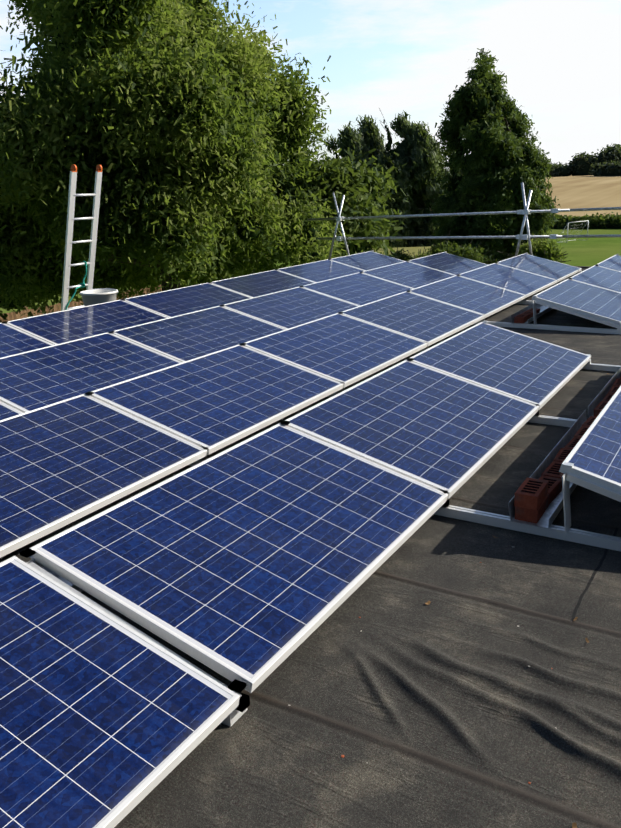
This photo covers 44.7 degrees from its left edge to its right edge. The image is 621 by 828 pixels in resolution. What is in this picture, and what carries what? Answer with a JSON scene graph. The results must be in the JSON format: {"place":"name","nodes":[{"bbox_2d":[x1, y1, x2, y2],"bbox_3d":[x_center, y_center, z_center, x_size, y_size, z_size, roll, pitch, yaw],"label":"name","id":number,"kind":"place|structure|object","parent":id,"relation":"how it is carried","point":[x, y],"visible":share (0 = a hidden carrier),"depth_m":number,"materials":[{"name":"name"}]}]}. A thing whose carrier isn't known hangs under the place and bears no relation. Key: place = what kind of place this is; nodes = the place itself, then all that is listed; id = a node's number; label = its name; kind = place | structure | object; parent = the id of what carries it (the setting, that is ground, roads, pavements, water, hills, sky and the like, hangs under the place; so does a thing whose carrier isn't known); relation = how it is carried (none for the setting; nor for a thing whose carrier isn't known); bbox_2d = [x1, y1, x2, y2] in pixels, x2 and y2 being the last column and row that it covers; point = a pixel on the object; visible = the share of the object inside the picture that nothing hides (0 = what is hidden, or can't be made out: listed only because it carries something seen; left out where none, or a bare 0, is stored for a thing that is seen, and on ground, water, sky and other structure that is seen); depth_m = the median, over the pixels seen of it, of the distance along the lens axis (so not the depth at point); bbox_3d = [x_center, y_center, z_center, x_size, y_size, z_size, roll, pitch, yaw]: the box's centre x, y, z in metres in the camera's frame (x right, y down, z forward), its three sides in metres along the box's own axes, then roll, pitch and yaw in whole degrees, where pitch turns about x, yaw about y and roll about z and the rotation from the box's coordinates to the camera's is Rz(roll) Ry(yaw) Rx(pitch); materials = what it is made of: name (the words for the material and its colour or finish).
{"place":"outdoors","nodes":[
{"label":"outdoors","id":0,"kind":"place"},
{"bbox_2d":[0,175,620,312],"bbox_3d":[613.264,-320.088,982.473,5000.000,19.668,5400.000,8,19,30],"label":"terrain","id":1,"kind":"structure","parent":0,"point":[576,192],"depth_m":129.21,"materials":[{"name":"beige soil"}]},
{"bbox_2d":[0,285,161,322],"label":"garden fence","id":2,"kind":"object","parent":1,"relation":"on","point":[11,316],"visible":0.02,"depth_m":28.29,"materials":[{"name":"brown wood"}]},
{"bbox_2d":[61,164,101,310],"bbox_3d":[-3.414,-0.262,10.653,1.738,6.125,0.561,8,19,30],"label":"ladder","id":3,"kind":"object","parent":1,"relation":"on","point":[69,242],"visible":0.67,"depth_m":9.73,"materials":[{"name":"metal"}]},
{"bbox_2d":[0,0,350,319],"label":"ash tree","id":4,"kind":"object","parent":1,"relation":"on","point":[146,116],"visible":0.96,"depth_m":14.57,"materials":[{"name":"green plant"}]},
{"bbox_2d":[0,2,408,318],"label":"trees behind fence","id":5,"kind":"object","parent":1,"relation":"on","point":[357,185],"visible":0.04,"depth_m":23.70,"materials":[{"name":"green plant"}]},
{"bbox_2d":[323,133,342,160],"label":"poplar tree","id":6,"kind":"object","parent":1,"relation":"on","point":[331,142],"depth_m":42.07,"materials":[{"name":"green plant"}]},
{"bbox_2d":[333,121,373,248],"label":"poplar tree","id":7,"kind":"object","parent":1,"relation":"on","point":[350,139],"visible":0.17,"depth_m":40.77,"materials":[{"name":"green plant"}]},
{"bbox_2d":[355,114,385,207],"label":"poplar tree","id":8,"kind":"object","parent":1,"relation":"on","point":[371,136],"visible":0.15,"depth_m":41.56,"materials":[{"name":"green plant"}]},
{"bbox_2d":[368,108,417,247],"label":"poplar tree","id":9,"kind":"object","parent":1,"relation":"on","point":[388,158],"visible":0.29,"depth_m":40.42,"materials":[{"name":"green plant"}]},
{"bbox_2d":[389,246,415,260],"bbox_3d":[3.568,-4.831,29.724,2.064,3.489,2.131,8,19,30],"label":"shrub","id":10,"kind":"object","parent":1,"relation":"on","point":[403,256],"visible":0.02,"depth_m":29.11,"materials":[{"name":"green plant"}]},
{"bbox_2d":[390,110,427,246],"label":"poplar tree","id":11,"kind":"object","parent":1,"relation":"on","point":[400,127],"visible":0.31,"depth_m":41.09,"materials":[{"name":"green plant"}]},
{"bbox_2d":[407,247,431,259],"bbox_3d":[4.178,-4.284,27.576,2.059,3.623,2.234,8,19,30],"label":"shrub","id":12,"kind":"object","parent":1,"relation":"on","point":[418,256],"depth_m":27.12,"materials":[{"name":"green plant"}]},
{"bbox_2d":[404,121,446,246],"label":"poplar tree","id":13,"kind":"object","parent":1,"relation":"on","point":[424,157],"visible":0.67,"depth_m":40.24,"materials":[{"name":"green plant"}]},
{"bbox_2d":[424,141,448,241],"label":"poplar tree","id":14,"kind":"object","parent":1,"relation":"on","point":[440,163],"visible":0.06,"depth_m":40.74,"materials":[{"name":"green plant"}]},
{"bbox_2d":[425,232,461,254],"bbox_3d":[5.350,-5.075,29.312,2.245,4.055,2.460,-1,17,3],"label":"shrub","id":15,"kind":"object","parent":1,"relation":"on","point":[440,248],"visible":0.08,"depth_m":28.69,"materials":[{"name":"green plant"}]},
{"bbox_2d":[444,240,495,262],"bbox_3d":[5.755,-4.635,28.261,2.452,3.838,2.198,-12,19,-29],"label":"shrub","id":16,"kind":"object","parent":1,"relation":"on","point":[468,252],"visible":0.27,"depth_m":27.56,"materials":[{"name":"green plant"}]},
{"bbox_2d":[425,48,560,263],"bbox_3d":[7.432,-9.097,30.715,5.550,10.782,4.731,8,19,30],"label":"conifer tree","id":17,"kind":"object","parent":1,"relation":"on","point":[487,125],"visible":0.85,"depth_m":29.52,"materials":[{"name":"green plant"}]},
{"bbox_2d":[444,143,620,176],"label":"woodland","id":18,"kind":"object","parent":1,"relation":"on","point":[606,161],"visible":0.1,"depth_m":344.53,"materials":[{"name":"green plant"}]},
{"bbox_2d":[498,233,570,264],"bbox_3d":[8.372,-4.853,28.617,2.684,3.869,2.004,1,17,9],"label":"shrub","id":19,"kind":"object","parent":1,"relation":"on","point":[545,250],"visible":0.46,"depth_m":27.84,"materials":[{"name":"green plant"}]},
{"bbox_2d":[557,220,588,242],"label":"football goal","id":20,"kind":"object","parent":1,"relation":"on","point":[577,233],"visible":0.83,"depth_m":71.32,"materials":[{"name":"white paint"}]},
{"bbox_2d":[549,212,620,228],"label":"hedge","id":21,"kind":"object","parent":1,"relation":"on","point":[607,221],"visible":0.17,"depth_m":88.89,"materials":[{"name":"green plant"}]},
{"bbox_2d":[0,0,620,168],"label":"sky","id":22,"kind":"structure","parent":0,"point":[560,60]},
{"bbox_2d":[372,246,431,255],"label":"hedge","id":23,"kind":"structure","parent":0,"point":[411,250],"depth_m":39.79,"materials":[{"name":"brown plant"}]},
{"bbox_2d":[488,264,591,268],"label":"building walls","id":24,"kind":"structure","parent":0,"point":[586,267],"depth_m":13.60,"materials":[{"name":"grey"}]},
{"bbox_2d":[0,268,620,827],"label":"roof felt","id":25,"kind":"object","parent":24,"relation":"on","point":[446,708],"visible":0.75,"depth_m":2.42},
{"bbox_2d":[80,288,118,305],"bbox_3d":[-2.605,-1.319,9.364,0.465,0.428,0.462,8,19,30],"label":"bucket","id":26,"kind":"object","parent":25,"relation":"on","point":[96,296],"visible":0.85,"depth_m":9.18,"materials":[{"name":"white plastic"}]},
{"bbox_2d":[2,253,620,726],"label":"mounting rails","id":27,"kind":"object","parent":25,"relation":"on","point":[502,521],"visible":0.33,"depth_m":3.44,"materials":[{"name":"metal"}]},
{"bbox_2d":[0,401,22,419],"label":"solar panel","id":28,"kind":"object","parent":27,"relation":"on","point":[7,411],"depth_m":5.15,"materials":[{"name":"glass"}]},
{"bbox_2d":[0,323,52,357],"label":"solar panel","id":29,"kind":"object","parent":27,"relation":"on","point":[13,340],"visible":0.56,"depth_m":7.26,"materials":[{"name":"glass"}]},
{"bbox_2d":[5,299,167,344],"bbox_3d":[-2.272,-0.962,8.128,0.990,0.040,1.650,22,26,25],"label":"solar panel","id":30,"kind":"object","parent":27,"relation":"on","point":[58,327],"visible":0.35,"depth_m":8.08,"materials":[{"name":"glass"}]},
{"bbox_2d":[0,332,181,412],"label":"solar panel","id":31,"kind":"object","parent":27,"relation":"on","point":[38,378],"visible":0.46,"depth_m":6.01,"materials":[{"name":"glass"}]},
{"bbox_2d":[0,394,206,557],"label":"solar panel","id":32,"kind":"object","parent":27,"relation":"on","point":[63,463],"visible":0.98,"depth_m":4.04,"materials":[{"name":"glass"}]},
{"bbox_2d":[0,556,239,827],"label":"solar panel","id":33,"kind":"object","parent":27,"relation":"on","point":[107,720],"visible":1,"depth_m":2.12,"materials":[{"name":"glass"}]},
{"bbox_2d":[123,283,250,317],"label":"solar panel","id":34,"kind":"object","parent":27,"relation":"on","point":[178,301],"visible":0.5,"depth_m":9.46,"materials":[{"name":"glass"}]},
{"bbox_2d":[112,306,285,361],"bbox_3d":[-1.004,-0.783,7.393,0.990,0.040,1.650,22,26,25],"label":"solar panel","id":35,"kind":"object","parent":27,"relation":"on","point":[189,336],"visible":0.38,"depth_m":7.31,"materials":[{"name":"glass"}]},
{"bbox_2d":[89,344,343,454],"bbox_3d":[-0.589,-0.165,5.291,0.990,0.040,1.650,22,26,25],"label":"solar panel","id":36,"kind":"object","parent":27,"relation":"on","point":[216,401],"visible":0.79,"depth_m":5.13,"materials":[{"name":"glass"}]},
{"bbox_2d":[29,423,447,692],"bbox_3d":[-0.175,0.453,3.189,0.990,0.040,1.650,22,26,25],"label":"solar panel","id":37,"kind":"object","parent":27,"relation":"on","point":[255,562],"visible":0.94,"depth_m":2.94,"materials":[{"name":"glass"}]},
{"bbox_2d":[211,270,314,297],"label":"solar panel","id":38,"kind":"object","parent":27,"relation":"on","point":[260,284],"visible":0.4,"depth_m":10.84,"materials":[{"name":"glass"}]},
{"bbox_2d":[222,286,357,328],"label":"solar panel","id":39,"kind":"object","parent":27,"relation":"on","point":[291,308],"visible":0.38,"depth_m":8.69,"materials":[{"name":"glass"}]},
{"bbox_2d":[278,259,363,282],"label":"solar panel","id":40,"kind":"object","parent":27,"relation":"on","point":[322,270],"visible":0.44,"depth_m":12.21,"materials":[{"name":"glass"}]},
{"bbox_2d":[243,313,427,387],"bbox_3d":[0.265,-0.605,6.657,0.990,0.040,1.650,22,26,25],"label":"solar panel","id":41,"kind":"object","parent":27,"relation":"on","point":[345,349],"visible":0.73,"depth_m":6.53,"materials":[{"name":"glass"}]},
{"bbox_2d":[303,272,412,305],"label":"solar panel","id":42,"kind":"object","parent":27,"relation":"on","point":[359,289],"visible":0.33,"depth_m":10.07,"materials":[{"name":"glass"}]},
{"bbox_2d":[331,251,403,270],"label":"solar panel","id":43,"kind":"object","parent":27,"relation":"on","point":[368,260],"visible":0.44,"depth_m":13.58,"materials":[{"name":"glass"}]},
{"bbox_2d":[362,261,454,288],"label":"solar panel","id":44,"kind":"object","parent":27,"relation":"on","point":[409,274],"visible":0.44,"depth_m":11.45,"materials":[{"name":"glass"}]},
{"bbox_2d":[285,360,538,498],"bbox_3d":[0.679,0.013,4.556,0.990,0.040,1.650,22,26,25],"label":"solar panel","id":45,"kind":"object","parent":27,"relation":"on","point":[436,429],"visible":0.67,"depth_m":4.38,"materials":[{"name":"glass"}]},
{"bbox_2d":[342,291,484,345],"bbox_3d":[1.119,-1.044,8.024,0.990,0.040,1.650,22,26,25],"label":"solar panel","id":46,"kind":"object","parent":27,"relation":"on","point":[429,321],"visible":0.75,"depth_m":7.91,"materials":[{"name":"glass"}]},
{"bbox_2d":[408,252,487,274],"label":"solar panel","id":47,"kind":"object","parent":27,"relation":"on","point":[449,263],"visible":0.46,"depth_m":12.82,"materials":[{"name":"glass"}]},
{"bbox_2d":[410,275,525,317],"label":"solar panel","id":48,"kind":"object","parent":27,"relation":"on","point":[487,300],"visible":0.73,"depth_m":9.29,"materials":[{"name":"glass"}]},
{"bbox_2d":[410,322,590,410],"bbox_3d":[1.533,-0.426,5.922,0.990,0.040,1.650,22,26,25],"label":"solar panel","id":49,"kind":"object","parent":27,"relation":"on","point":[531,370],"visible":0.79,"depth_m":5.79,"materials":[{"name":"glass"}]},
{"bbox_2d":[460,263,556,297],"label":"solar panel","id":50,"kind":"object","parent":27,"relation":"on","point":[527,284],"visible":0.75,"depth_m":10.67,"materials":[{"name":"glass"}]},
{"bbox_2d":[496,253,581,281],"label":"solar panel","id":51,"kind":"object","parent":27,"relation":"on","point":[551,269],"visible":0.81,"depth_m":12.05,"materials":[{"name":"glass"}]},
{"bbox_2d":[532,279,620,325],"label":"solar panel","id":52,"kind":"object","parent":27,"relation":"on","point":[600,303],"visible":0.88,"depth_m":8.46,"materials":[{"name":"glass"}]},
{"bbox_2d":[559,386,620,492],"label":"solar panel","id":53,"kind":"object","parent":27,"relation":"on","point":[594,455],"visible":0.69,"depth_m":3.54,"materials":[{"name":"glass"}]},
{"bbox_2d":[568,265,620,292],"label":"solar panel","id":54,"kind":"object","parent":27,"relation":"on","point":[603,277],"visible":0.69,"depth_m":9.95,"materials":[{"name":"glass"}]},
{"bbox_2d":[596,255,620,271],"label":"solar panel","id":55,"kind":"object","parent":27,"relation":"on","point":[613,262],"visible":0.75,"depth_m":11.29,"materials":[{"name":"glass"}]},
{"bbox_2d":[41,303,620,592],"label":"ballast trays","id":56,"kind":"object","parent":25,"relation":"on","point":[550,514],"visible":0.02,"depth_m":4.08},
{"bbox_2d":[514,314,528,322],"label":"brick","id":57,"kind":"object","parent":56,"relation":"on","point":[521,318],"visible":1,"depth_m":8.32,"materials":[{"name":"brown brick"}]},
{"bbox_2d":[522,311,532,318],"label":"brick","id":58,"kind":"object","parent":56,"relation":"on","point":[530,313],"visible":0.52,"depth_m":8.53,"materials":[{"name":"brown brick"}]},
{"bbox_2d":[515,494,548,522],"bbox_3d":[1.046,0.436,3.561,0.102,0.065,0.215,8,19,30],"label":"brick","id":59,"kind":"object","parent":56,"relation":"on","point":[528,515],"visible":0.58,"depth_m":3.48,"materials":[{"name":"brown brick"}]},
{"bbox_2d":[514,478,548,509],"bbox_3d":[1.039,0.373,3.546,0.102,0.065,0.215,8,19,29],"label":"brick","id":60,"kind":"object","parent":59,"relation":"on","point":[531,493],"visible":0.98,"depth_m":3.48,"materials":[{"name":"brown brick"}]},
{"bbox_2d":[527,308,539,314],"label":"brick","id":61,"kind":"object","parent":56,"relation":"on","point":[537,310],"visible":0.42,"depth_m":8.76,"materials":[{"name":"brown brick"}]},
{"bbox_2d":[539,475,561,504],"bbox_3d":[1.163,0.378,3.742,0.102,0.065,0.215,9,20,33],"label":"brick","id":62,"kind":"object","parent":56,"relation":"on","point":[554,487],"visible":0.4,"depth_m":3.74,"materials":[{"name":"brown brick"}]},
{"bbox_2d":[541,461,563,478],"bbox_3d":[1.283,0.317,3.932,0.103,0.065,0.215,9,20,32],"label":"brick","id":63,"kind":"object","parent":56,"relation":"on","point":[552,469],"visible":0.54,"depth_m":3.90,"materials":[{"name":"brown brick"}]},
{"bbox_2d":[553,448,571,462],"bbox_3d":[1.401,0.254,4.127,0.103,0.065,0.215,7,19,28],"label":"brick","id":64,"kind":"object","parent":56,"relation":"on","point":[562,454],"visible":0.33,"depth_m":4.13,"materials":[{"name":"brown brick"}]},
{"bbox_2d":[564,437,580,448],"bbox_3d":[1.524,0.198,4.301,0.102,0.065,0.215,9,20,32],"label":"brick","id":65,"kind":"object","parent":56,"relation":"on","point":[573,442],"visible":0.33,"depth_m":4.31,"materials":[{"name":"brown brick"}]},
{"bbox_2d":[574,426,588,437],"bbox_3d":[1.641,0.137,4.489,0.102,0.065,0.215,8,19,30],"label":"brick","id":66,"kind":"object","parent":56,"relation":"on","point":[581,431],"visible":0.35,"depth_m":4.49,"materials":[{"name":"brown brick"}]},
{"bbox_2d":[582,416,596,426],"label":"brick","id":67,"kind":"object","parent":56,"relation":"on","point":[589,421],"visible":0.33,"depth_m":4.67,"materials":[{"name":"brown brick"}]},
{"bbox_2d":[593,401,607,416],"bbox_3d":[1.946,-0.021,4.983,0.102,0.065,0.215,9,20,31],"label":"brick","id":68,"kind":"object","parent":56,"relation":"on","point":[599,407],"visible":0.31,"depth_m":4.95,"materials":[{"name":"brown brick"}]},
{"bbox_2d":[602,393,613,401],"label":"brick","id":69,"kind":"object","parent":56,"relation":"on","point":[607,397],"visible":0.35,"depth_m":5.17,"materials":[{"name":"brown brick"}]},
{"bbox_2d":[608,386,619,393],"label":"brick","id":70,"kind":"object","parent":56,"relation":"on","point":[613,389],"visible":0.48,"depth_m":5.36,"materials":[{"name":"brown brick"}]},
{"bbox_2d":[612,378,620,385],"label":"brick","id":71,"kind":"object","parent":56,"relation":"on","point":[617,382],"visible":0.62,"depth_m":5.53,"materials":[{"name":"brown brick"}]},
{"bbox_2d":[288,373,607,827],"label":"roof debris","id":72,"kind":"object","parent":25,"relation":"on","point":[574,825],"visible":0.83,"depth_m":2.58,"materials":[{"name":"brown"}]},
{"bbox_2d":[307,182,620,258],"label":"scaffold guard rail","id":73,"kind":"object","parent":24,"relation":"on","point":[526,211],"visible":0.85,"depth_m":13.96,"materials":[{"name":"silver metal"}]}
]}

